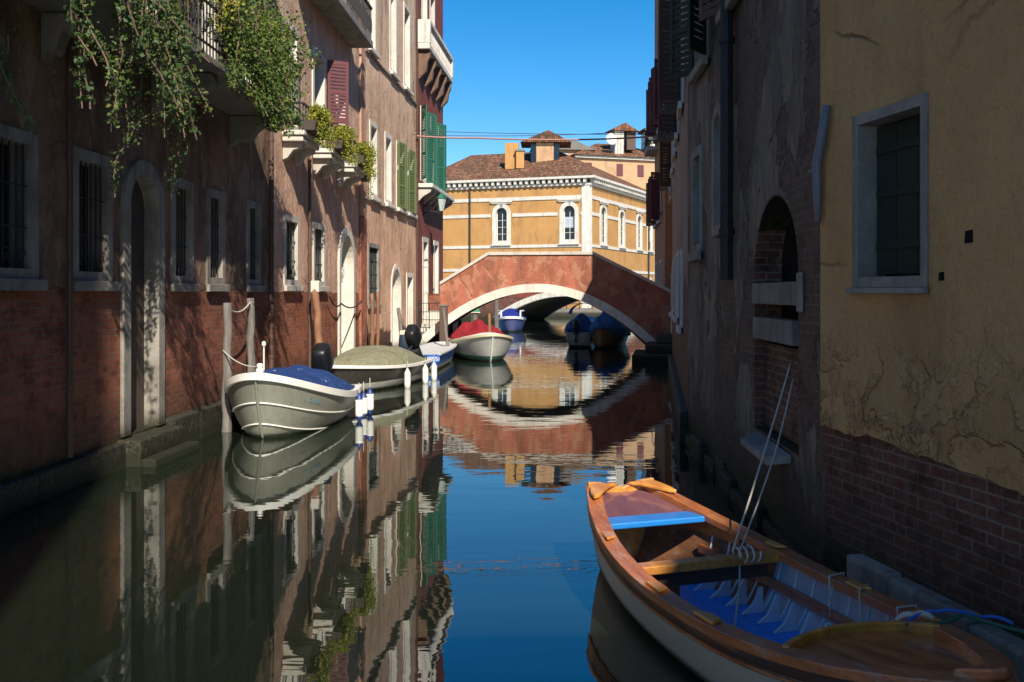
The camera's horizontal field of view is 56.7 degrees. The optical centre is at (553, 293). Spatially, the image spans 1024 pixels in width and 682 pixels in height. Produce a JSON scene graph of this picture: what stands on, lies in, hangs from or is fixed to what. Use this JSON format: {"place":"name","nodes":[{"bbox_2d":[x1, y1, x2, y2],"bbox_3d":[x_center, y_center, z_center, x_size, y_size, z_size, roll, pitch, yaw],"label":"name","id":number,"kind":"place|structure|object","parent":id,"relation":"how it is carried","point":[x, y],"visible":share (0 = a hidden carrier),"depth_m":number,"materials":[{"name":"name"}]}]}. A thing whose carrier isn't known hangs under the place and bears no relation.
{"place":"outdoors","nodes":[
{"label":"outdoors","id":0,"kind":"place"},
{"bbox_2d":[0,317,768,681],"bbox_3d":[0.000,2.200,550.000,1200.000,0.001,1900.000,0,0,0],"label":"water","id":1,"kind":"structure","parent":0,"point":[438,529],"depth_m":8.31,"materials":[{"name":"blue liquid"}]},
{"bbox_2d":[0,0,302,517],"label":"house","id":2,"kind":"structure","parent":1,"relation":"on","point":[111,326],"depth_m":11.90,"materials":[{"name":"red stone"}]},
{"bbox_2d":[0,27,34,136],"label":"hanging vine","id":3,"kind":"object","parent":2,"relation":"hanging from","point":[7,75],"visible":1,"depth_m":9.09,"materials":[{"name":"green plant"}]},
{"bbox_2d":[0,123,47,290],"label":"window","id":4,"kind":"structure","parent":2,"relation":"in","point":[19,151],"depth_m":10.04,"materials":[{"name":"grey stone"}]},
{"bbox_2d":[53,0,119,109],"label":"hanging vine","id":5,"kind":"object","parent":2,"relation":"hanging from","point":[90,35],"visible":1,"depth_m":9.14,"materials":[{"name":"green plant"}]},
{"bbox_2d":[73,146,119,290],"bbox_3d":[-5.630,-0.865,11.390,0.340,1.670,1.120,0,0,0],"label":"window","id":6,"kind":"structure","parent":2,"relation":"in","point":[92,197],"depth_m":11.61,"materials":[{"name":"grey stone"}]},
{"bbox_2d":[120,160,164,436],"bbox_3d":[-5.620,0.020,12.780,0.240,3.640,1.280,0,0,0],"label":"door","id":7,"kind":"structure","parent":2,"relation":"in","point":[142,202],"depth_m":13.10,"materials":[{"name":"grey stone"}]},
{"bbox_2d":[99,0,213,199],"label":"hanging vine","id":8,"kind":"object","parent":2,"relation":"hanging from","point":[165,17],"visible":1,"depth_m":10.47,"materials":[{"name":"green plant"}]},
{"bbox_2d":[170,176,198,291],"bbox_3d":[-5.630,-0.865,14.135,0.340,1.670,0.970,0,0,0],"label":"window","id":9,"kind":"structure","parent":2,"relation":"in","point":[182,205],"depth_m":14.33,"materials":[{"name":"grey stone"}]},
{"bbox_2d":[191,0,234,67],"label":"window","id":10,"kind":"structure","parent":2,"relation":"in","point":[191,0],"depth_m":15.47,"materials":[{"name":"stone"}]},
{"bbox_2d":[206,187,229,291],"bbox_3d":[-5.630,-0.865,15.535,0.340,1.670,0.970,0,0,0],"label":"window","id":11,"kind":"structure","parent":2,"relation":"in","point":[215,199],"depth_m":15.75,"materials":[{"name":"grey stone"}]},
{"bbox_2d":[168,0,292,60],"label":"hanging vine","id":12,"kind":"object","parent":2,"relation":"hanging from","point":[222,10],"visible":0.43,"depth_m":12.87,"materials":[{"name":"green plant"}]},
{"bbox_2d":[236,0,268,83],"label":"window","id":13,"kind":"structure","parent":2,"relation":"in","point":[262,6],"depth_m":17.49,"materials":[{"name":"stone"}]},
{"bbox_2d":[246,199,265,291],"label":"window","id":14,"kind":"structure","parent":2,"relation":"in","point":[253,209],"depth_m":17.69,"materials":[{"name":"grey stone"}]},
{"bbox_2d":[211,0,321,137],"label":"hanging vine","id":15,"kind":"object","parent":2,"relation":"hanging from","point":[271,75],"visible":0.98,"depth_m":14.03,"materials":[{"name":"green plant"}]},
{"bbox_2d":[221,303,232,431],"bbox_3d":[-5.210,1.474,15.100,0.186,2.657,0.179,0,0,0],"label":"mooring post","id":16,"kind":"object","parent":1,"relation":"in","point":[227,375],"visible":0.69,"depth_m":15.04,"materials":[{"name":"grey wood"}]},
{"bbox_2d":[246,298,255,372],"bbox_3d":[-5.303,1.442,16.615,0.185,2.731,0.210,0,0,0],"label":"mooring post","id":17,"kind":"object","parent":1,"relation":"in","point":[250,350],"visible":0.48,"depth_m":16.59,"materials":[{"name":"grey wood"}]},
{"bbox_2d":[225,341,361,438],"bbox_3d":[-4.366,1.600,15.912,1.929,1.600,3.795,0,0,2],"label":"boat","id":18,"kind":"object","parent":1,"relation":"on","point":[284,401],"visible":0.91,"depth_m":14.57,"materials":[{"name":"paint"}]},
{"bbox_2d":[355,383,362,420],"bbox_3d":[-3.355,1.885,16.352,0.140,0.690,0.140,0,0,0],"label":"fender","id":19,"kind":"object","parent":18,"relation":"hanging from","point":[359,407],"visible":0.94,"depth_m":16.30,"materials":[{"name":"plastic"}]},
{"bbox_2d":[361,382,367,415],"bbox_3d":[-3.413,1.925,17.027,0.140,0.690,0.140,0,0,0],"label":"fender","id":20,"kind":"object","parent":18,"relation":"hanging from","point":[365,402],"visible":0.6,"depth_m":16.98,"materials":[{"name":"plastic"}]},
{"bbox_2d":[366,387,373,414],"bbox_3d":[-3.334,1.875,17.200,0.140,0.690,0.140,0,0,0],"label":"fender","id":21,"kind":"object","parent":18,"relation":"hanging from","point":[370,395],"visible":0.91,"depth_m":17.15,"materials":[{"name":"plastic"}]},
{"bbox_2d":[311,281,322,344],"bbox_3d":[-4.993,1.275,20.257,0.219,3.110,1.188,0,0,-25],"label":"mooring post","id":22,"kind":"object","parent":1,"relation":"in","point":[315,291],"visible":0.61,"depth_m":20.49,"materials":[{"name":"brown wood"}]},
{"bbox_2d":[274,0,372,367],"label":"house","id":23,"kind":"structure","parent":1,"relation":"on","point":[316,211],"depth_m":22.44,"materials":[{"name":"paint"}]},
{"bbox_2d":[281,14,298,129],"bbox_3d":[-5.685,-4.560,19.925,0.330,2.280,1.250,0,0,0],"label":"window","id":24,"kind":"structure","parent":23,"relation":"in","point":[296,127],"depth_m":20.40,"materials":[{"name":"white stone"}]},
{"bbox_2d":[283,213,303,290],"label":"window","id":25,"kind":"structure","parent":23,"relation":"in","point":[291,223],"depth_m":20.25,"materials":[{"name":"stone"}]},
{"bbox_2d":[304,101,335,151],"bbox_3d":[-4.926,-3.526,19.954,0.493,0.968,1.345,0,0,0],"label":"flower box","id":26,"kind":"object","parent":23,"relation":"attached to","point":[317,124],"visible":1,"depth_m":19.68,"materials":[{"name":"green plant"}]},
{"bbox_2d":[312,221,328,291],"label":"window","id":27,"kind":"structure","parent":23,"relation":"in","point":[318,229],"depth_m":22.61,"materials":[{"name":"stone"}]},
{"bbox_2d":[312,45,348,147],"bbox_3d":[-5.585,-4.560,22.596,0.664,2.280,1.593,0,0,19],"label":"window","id":28,"kind":"structure","parent":23,"relation":"in","point":[318,75],"depth_m":23.03,"materials":[{"name":"red wood"}]},
{"bbox_2d":[331,123,358,166],"bbox_3d":[-4.923,-3.530,22.328,0.580,0.961,1.533,0,0,0],"label":"flower box","id":29,"kind":"object","parent":23,"relation":"attached to","point":[343,141],"visible":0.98,"depth_m":22.05,"materials":[{"name":"green plant"}]},
{"bbox_2d":[338,227,354,354],"bbox_3d":[-5.705,-0.040,25.325,0.410,3.480,1.950,0,0,0],"label":"door","id":30,"kind":"structure","parent":23,"relation":"in","point":[346,250],"depth_m":26.08,"materials":[{"name":"white wood"}]},
{"bbox_2d":[354,140,377,179],"bbox_3d":[-4.929,-3.521,24.836,0.547,0.978,1.532,0,0,0],"label":"flower box","id":31,"kind":"object","parent":23,"relation":"attached to","point":[366,156],"visible":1,"depth_m":24.53,"materials":[{"name":"green plant"}]},
{"bbox_2d":[361,170,374,199],"bbox_3d":[-5.242,-3.195,26.376,0.478,1.148,0.946,0,0,0],"label":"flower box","id":32,"kind":"object","parent":23,"relation":"attached to","point":[366,178],"visible":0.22,"depth_m":26.35,"materials":[{"name":"green plant"}]},
{"bbox_2d":[370,293,374,345],"bbox_3d":[-5.150,1.400,26.899,0.150,2.807,0.146,0,0,0],"label":"mooring post","id":33,"kind":"object","parent":1,"relation":"in","point":[372,336],"visible":0.54,"depth_m":26.86,"materials":[{"name":"brown wood"}]},
{"bbox_2d":[376,292,379,344],"bbox_3d":[-5.120,1.375,27.601,0.129,2.855,0.126,0,0,0],"label":"mooring post","id":34,"kind":"object","parent":1,"relation":"in","point":[377,320],"visible":0.61,"depth_m":27.57,"materials":[{"name":"brown wood"}]},
{"bbox_2d":[330,324,432,391],"bbox_3d":[-4.238,1.579,22.865,1.820,1.582,4.922,0,0,13],"label":"boat","id":35,"kind":"object","parent":1,"relation":"on","point":[376,367],"visible":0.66,"depth_m":21.84,"materials":[{"name":"grey fabric"}]},
{"bbox_2d":[404,361,410,387],"bbox_3d":[-3.426,1.925,22.206,0.150,0.710,0.150,0,0,0],"label":"fender","id":36,"kind":"object","parent":35,"relation":"hanging from","point":[407,378],"visible":0.88,"depth_m":22.16,"materials":[{"name":"plastic"}]},
{"bbox_2d":[359,0,417,346],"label":"house","id":37,"kind":"structure","parent":1,"relation":"on","point":[388,126],"depth_m":31.26,"materials":[{"name":"pink paint"}]},
{"bbox_2d":[368,0,380,58],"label":"window","id":38,"kind":"structure","parent":37,"relation":"in","point":[373,3],"depth_m":28.96,"materials":[{"name":"white stone"}]},
{"bbox_2d":[368,242,381,308],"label":"window","id":39,"kind":"structure","parent":37,"relation":"in","point":[373,249],"depth_m":29.13,"materials":[{"name":"grey stone"}]},
{"bbox_2d":[369,119,381,202],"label":"window","id":40,"kind":"structure","parent":37,"relation":"in","point":[373,127],"depth_m":29.16,"materials":[{"name":"white stone"}]},
{"bbox_2d":[384,131,395,208],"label":"window","id":41,"kind":"structure","parent":37,"relation":"in","point":[387,137],"depth_m":31.26,"materials":[{"name":"white stone"}]},
{"bbox_2d":[389,0,400,81],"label":"window","id":42,"kind":"structure","parent":37,"relation":"in","point":[392,3],"depth_m":32.06,"materials":[{"name":"white stone"}]},
{"bbox_2d":[391,264,401,345],"bbox_3d":[-5.502,0.425,32.156,0.370,2.850,1.701,0,0,2],"label":"door","id":43,"kind":"structure","parent":37,"relation":"in","point":[396,282],"depth_m":32.84,"materials":[{"name":"white stone"}]},
{"bbox_2d":[396,140,408,214],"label":"window","id":44,"kind":"structure","parent":37,"relation":"in","point":[401,148],"depth_m":32.55,"materials":[{"name":"green wood"}]},
{"bbox_2d":[403,1,413,96],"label":"window","id":45,"kind":"structure","parent":37,"relation":"in","point":[406,12],"depth_m":34.46,"materials":[{"name":"white stone"}]},
{"bbox_2d":[406,273,413,326],"bbox_3d":[-5.408,0.550,34.556,0.370,2.600,1.301,0,0,2],"label":"door","id":46,"kind":"structure","parent":37,"relation":"in","point":[409,276],"depth_m":35.04,"materials":[{"name":"white stone"}]},
{"bbox_2d":[407,149,417,218],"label":"window","id":47,"kind":"structure","parent":37,"relation":"in","point":[411,155],"depth_m":34.32,"materials":[{"name":"green wood"}]},
{"bbox_2d":[414,130,620,134],"bbox_3d":[-0.500,-6.006,35.400,9.409,0.110,0.026,0,0,-2],"label":"cable","id":48,"kind":"object","parent":37,"relation":"attached to","point":[518,133],"visible":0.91,"depth_m":35.35,"materials":[{"name":"rubber"}]},
{"bbox_2d":[411,130,657,135],"bbox_3d":[-0.550,-5.727,33.900,9.406,0.165,0.022,0,0,9],"label":"cable","id":49,"kind":"object","parent":37,"relation":"attached to","point":[541,135],"visible":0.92,"depth_m":33.87,"materials":[{"name":"rubber"}]},
{"bbox_2d":[399,330,456,370],"bbox_3d":[-3.774,1.730,29.599,1.260,1.380,6.064,0,0,1],"label":"boat","id":50,"kind":"object","parent":1,"relation":"on","point":[440,354],"visible":0.57,"depth_m":28.51,"materials":[{"name":"white paint"}]},
{"bbox_2d":[439,304,448,341],"bbox_3d":[-3.830,1.590,33.000,0.320,2.420,0.280,0,0,0],"label":"mooring post","id":51,"kind":"object","parent":1,"relation":"in","point":[441,332],"visible":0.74,"depth_m":32.88,"materials":[{"name":"brown paint"}]},
{"bbox_2d":[442,307,449,345],"bbox_3d":[-3.444,1.631,30.745,0.143,2.368,0.521,0,0,-45],"label":"mooring post","id":52,"kind":"object","parent":1,"relation":"in","point":[445,328],"visible":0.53,"depth_m":30.77,"materials":[{"name":"grey wood"}]},
{"bbox_2d":[448,313,513,361],"bbox_3d":[-2.487,1.535,32.586,2.100,1.770,4.964,0,0,-13],"label":"boat","id":53,"kind":"object","parent":1,"relation":"on","point":[478,340],"visible":0.88,"depth_m":31.02,"materials":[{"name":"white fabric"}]},
{"bbox_2d":[494,300,498,328],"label":"mooring post","id":54,"kind":"object","parent":1,"relation":"in","point":[496,314],"visible":0.52,"depth_m":47.91,"materials":[{"name":"grey wood"}]},
{"bbox_2d":[498,308,525,331],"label":"boat","id":55,"kind":"object","parent":1,"relation":"on","point":[511,319],"visible":0.81,"depth_m":54.44,"materials":[{"name":"plastic"}]},
{"bbox_2d":[462,292,579,321],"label":"bridge","id":56,"kind":"structure","parent":1,"relation":"in","point":[537,305],"depth_m":74.01,"materials":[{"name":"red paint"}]},
{"bbox_2d":[419,251,671,345],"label":"bridge","id":57,"kind":"structure","parent":1,"relation":"in","point":[637,305],"depth_m":33.70,"materials":[{"name":"paint"}]},
{"bbox_2d":[564,313,591,347],"bbox_3d":[1.149,1.633,40.864,1.340,1.574,5.142,0,0,3],"label":"boat","id":58,"kind":"object","parent":1,"relation":"on","point":[576,329],"visible":0.88,"depth_m":38.72,"materials":[{"name":"blue fabric"}]},
{"bbox_2d":[588,312,630,348],"bbox_3d":[2.297,1.549,39.837,1.680,1.741,4.819,0,0,11],"label":"boat","id":59,"kind":"object","parent":1,"relation":"on","point":[605,331],"visible":0.74,"depth_m":38.24,"materials":[{"name":"blue fabric"}]},
{"bbox_2d":[632,3,671,361],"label":"house","id":60,"kind":"structure","parent":1,"relation":"on","point":[659,349],"depth_m":30.44,"materials":[{"name":"brown stone"}]},
{"bbox_2d":[660,132,671,194],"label":"window","id":61,"kind":"structure","parent":60,"relation":"in","point":[665,180],"depth_m":28.54,"materials":[{"name":"black wood"}]},
{"bbox_2d":[644,0,671,288],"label":"house","id":62,"kind":"structure","parent":1,"relation":"on","point":[657,201],"depth_m":38.81,"materials":[{"name":"red stone"}]},
{"bbox_2d":[417,135,657,140],"bbox_3d":[-0.408,-6.005,36.138,9.545,0.351,0.302,0,0,-8],"label":"cable","id":63,"kind":"object","parent":62,"relation":"attached to","point":[535,139],"visible":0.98,"depth_m":36.05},
{"bbox_2d":[646,179,656,228],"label":"window","id":64,"kind":"structure","parent":62,"relation":"in","point":[648,223],"depth_m":42.57,"materials":[{"name":"brown wood"}]},
{"bbox_2d":[646,82,656,143],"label":"window","id":65,"kind":"structure","parent":62,"relation":"in","point":[654,139],"depth_m":42.04,"materials":[{"name":"brown wood"}]},
{"bbox_2d":[649,69,657,134],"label":"window","id":66,"kind":"structure","parent":62,"relation":"in","point":[654,127],"depth_m":40.19,"materials":[{"name":"brown wood"}]},
{"bbox_2d":[649,172,660,224],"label":"window","id":67,"kind":"structure","parent":62,"relation":"in","point":[654,188],"depth_m":38.86,"materials":[{"name":"brown wood"}]},
{"bbox_2d":[652,59,663,124],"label":"window","id":68,"kind":"structure","parent":62,"relation":"in","point":[654,69],"depth_m":37.07,"materials":[{"name":"brown wood"}]},
{"bbox_2d":[658,0,687,441],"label":"house","id":69,"kind":"structure","parent":1,"relation":"on","point":[673,98],"depth_m":16.79,"materials":[{"name":"paint"}]},
{"bbox_2d":[658,40,679,146],"bbox_3d":[2.461,-4.100,19.512,0.630,2.000,1.439,0,0,6],"label":"window","id":70,"kind":"structure","parent":69,"relation":"in","point":[669,122],"depth_m":18.97,"materials":[{"name":"wood"}]},
{"bbox_2d":[658,0,683,119],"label":"window","id":71,"kind":"structure","parent":69,"relation":"in","point":[675,93],"depth_m":15.81,"materials":[{"name":"brown wood"}]},
{"bbox_2d":[670,259,673,316],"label":"window","id":72,"kind":"structure","parent":69,"relation":"in","point":[671,312],"depth_m":24.70,"materials":[{"name":"white stone"}]},
{"bbox_2d":[672,254,676,319],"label":"window","id":73,"kind":"structure","parent":69,"relation":"in","point":[675,314],"depth_m":21.60,"materials":[{"name":"white stone"}]},
{"bbox_2d":[673,250,678,322],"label":"window","id":74,"kind":"structure","parent":69,"relation":"in","point":[675,318],"depth_m":19.40,"materials":[{"name":"white stone"}]},
{"bbox_2d":[676,248,682,333],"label":"window","id":75,"kind":"structure","parent":69,"relation":"in","point":[678,327],"depth_m":16.60,"materials":[{"name":"white stone"}]},
{"bbox_2d":[669,0,824,565],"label":"house","id":76,"kind":"structure","parent":1,"relation":"on","point":[752,72],"depth_m":9.41,"materials":[{"name":"paint"}]},
{"bbox_2d":[669,0,709,84],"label":"window","id":77,"kind":"structure","parent":76,"relation":"in","point":[700,43],"depth_m":13.09,"materials":[{"name":"black wood"}]},
{"bbox_2d":[687,143,702,261],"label":"window","id":78,"kind":"structure","parent":76,"relation":"in","point":[697,154],"depth_m":13.33,"materials":[{"name":"grey stone"}]},
{"bbox_2d":[712,102,719,236],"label":"window","id":79,"kind":"structure","parent":76,"relation":"in","point":[716,114],"depth_m":11.62,"materials":[{"name":"grey stone"}]},
{"bbox_2d":[699,0,738,24],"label":"window","id":80,"kind":"structure","parent":76,"relation":"in","point":[704,14],"depth_m":11.01,"materials":[{"name":"brown wood"}]},
{"bbox_2d":[740,194,803,465],"bbox_3d":[2.036,0.279,8.505,0.520,2.357,1.910,0,0,0],"label":"window","id":81,"kind":"structure","parent":76,"relation":"in","point":[778,286],"depth_m":8.95,"materials":[{"name":"brick"}]},
{"bbox_2d":[586,477,1018,681],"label":"wooden boat","id":82,"kind":"object","parent":1,"relation":"on","point":[653,539],"visible":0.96,"depth_m":5.82,"materials":[{"name":"brown wood"}]},
{"bbox_2d":[732,545,761,562],"bbox_3d":[1.272,1.730,6.287,0.171,0.116,0.165,0,0,-18],"label":"rope","id":83,"kind":"object","parent":82,"relation":"attached to","point":[747,553],"visible":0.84,"depth_m":6.23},
{"bbox_2d":[731,363,790,551],"bbox_3d":[1.570,1.140,7.053,0.016,1.132,1.782,0,0,26],"label":"rope","id":84,"kind":"object","parent":82,"relation":"attached to","point":[749,499],"visible":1,"depth_m":6.93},
{"bbox_2d":[733,378,793,625],"bbox_3d":[1.498,1.414,6.552,0.541,1.436,2.625,0,0,9],"label":"rope","id":85,"kind":"object","parent":82,"relation":"on","point":[739,569],"visible":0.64,"depth_m":6.68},
{"bbox_2d":[895,610,933,620],"bbox_3d":[1.866,1.672,4.905,0.192,0.073,0.032,0,0,17],"label":"rope","id":86,"kind":"object","parent":82,"relation":"on","point":[907,614],"visible":0.99,"depth_m":4.90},
{"bbox_2d":[907,608,1013,625],"bbox_3d":[2.073,1.658,4.849,0.503,0.075,0.093,0,0,19],"label":"rope","id":87,"kind":"object","parent":82,"relation":"on","point":[914,616],"visible":0.99,"depth_m":4.86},
{"bbox_2d":[905,613,1023,633],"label":"rope","id":88,"kind":"object","parent":82,"relation":"attached to","point":[981,620],"visible":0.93,"depth_m":4.80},
{"bbox_2d":[808,0,1023,681],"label":"house","id":89,"kind":"structure","parent":1,"relation":"on","point":[916,171],"depth_m":5.76,"materials":[{"name":"yellow paint"}]},
{"bbox_2d":[845,92,928,293],"bbox_3d":[2.256,-0.610,6.163,0.290,1.220,0.883,0,0,-13],"label":"window","id":90,"kind":"structure","parent":89,"relation":"in","point":[890,143],"depth_m":6.30,"materials":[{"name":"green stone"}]},
{"bbox_2d":[421,332,451,341],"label":"quay","id":91,"kind":"structure","parent":0,"point":[437,339],"depth_m":36.30,"materials":[{"name":"stone"}]},
{"bbox_2d":[418,303,452,332],"bbox_3d":[-4.565,0.925,36.400,1.370,1.150,0.044,0,0,0],"label":"railing","id":92,"kind":"object","parent":91,"relation":"on","point":[426,327],"visible":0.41,"depth_m":36.39,"materials":[{"name":"metal"}]},
{"bbox_2d":[418,0,454,328],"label":"house","id":93,"kind":"structure","parent":91,"relation":"on","point":[435,69],"depth_m":41.00,"materials":[{"name":"paint"}]},
{"bbox_2d":[422,0,427,18],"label":"window","id":94,"kind":"structure","parent":93,"relation":"in","point":[424,2],"depth_m":40.75,"materials":[{"name":"white stone"}]},
{"bbox_2d":[422,236,428,318],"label":"door","id":95,"kind":"structure","parent":93,"relation":"in","point":[425,241],"depth_m":41.00,"materials":[{"name":"white wood"}]},
{"bbox_2d":[420,104,434,183],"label":"window","id":96,"kind":"structure","parent":93,"relation":"in","point":[425,147],"depth_m":39.71,"materials":[{"name":"green wood"}]},
{"bbox_2d":[430,0,434,25],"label":"window","id":97,"kind":"structure","parent":93,"relation":"in","point":[432,2],"depth_m":42.75,"materials":[{"name":"white stone"}]},
{"bbox_2d":[424,192,446,215],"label":"wall lantern","id":98,"kind":"object","parent":93,"relation":"attached to","point":[441,198],"depth_m":40.12,"materials":[{"name":"metal"}]},
{"bbox_2d":[433,240,438,293],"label":"door","id":99,"kind":"structure","parent":93,"relation":"in","point":[435,243],"depth_m":43.80,"materials":[{"name":"white stone"}]},
{"bbox_2d":[430,115,443,190],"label":"window","id":100,"kind":"structure","parent":93,"relation":"in","point":[437,125],"depth_m":43.20,"materials":[{"name":"green wood"}]},
{"bbox_2d":[438,125,445,190],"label":"window","id":101,"kind":"structure","parent":93,"relation":"in","point":[444,125],"depth_m":43.73,"materials":[{"name":"green wood"}]},
{"bbox_2d":[421,311,461,331],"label":"stairs","id":102,"kind":"structure","parent":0,"point":[434,314],"depth_m":37.50,"materials":[{"name":"white stone"}]},
{"bbox_2d":[443,0,654,166],"label":"sky","id":103,"kind":"structure","parent":0,"point":[560,67],"materials":[{"name":"blue"}]},
{"bbox_2d":[548,308,601,316],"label":"quay","id":104,"kind":"structure","parent":0,"point":[588,312],"depth_m":88.50,"materials":[{"name":"stone"}]},
{"bbox_2d":[443,130,654,307],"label":"palace","id":105,"kind":"structure","parent":104,"relation":"on","point":[545,196],"depth_m":98.87,"materials":[{"name":"paint"}]},
{"bbox_2d":[490,201,511,245],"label":"window","id":106,"kind":"structure","parent":105,"relation":"in","point":[501,213],"depth_m":98.21,"materials":[{"name":"white stone"}]},
{"bbox_2d":[557,199,579,244],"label":"window","id":107,"kind":"structure","parent":105,"relation":"in","point":[569,211],"depth_m":95.82,"materials":[{"name":"white stone"}]},
{"bbox_2d":[600,201,608,245],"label":"window","id":108,"kind":"structure","parent":105,"relation":"in","point":[603,210],"depth_m":98.88,"materials":[{"name":"white stone"}]},
{"bbox_2d":[618,206,626,248],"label":"window","id":109,"kind":"structure","parent":105,"relation":"in","point":[621,223],"depth_m":104.29,"materials":[{"name":"white stone"}]},
{"bbox_2d":[636,210,643,250],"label":"window","id":110,"kind":"structure","parent":105,"relation":"in","point":[639,222],"depth_m":109.86,"materials":[{"name":"white stone"}]},
{"bbox_2d":[530,141,594,155],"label":"house","id":111,"kind":"structure","parent":104,"relation":"on","point":[576,146],"depth_m":126.05,"materials":[{"name":"paint"}]},
{"bbox_2d":[570,123,654,281],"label":"house","id":112,"kind":"structure","parent":104,"relation":"on","point":[631,163],"depth_m":126.39,"materials":[{"name":"paint"}]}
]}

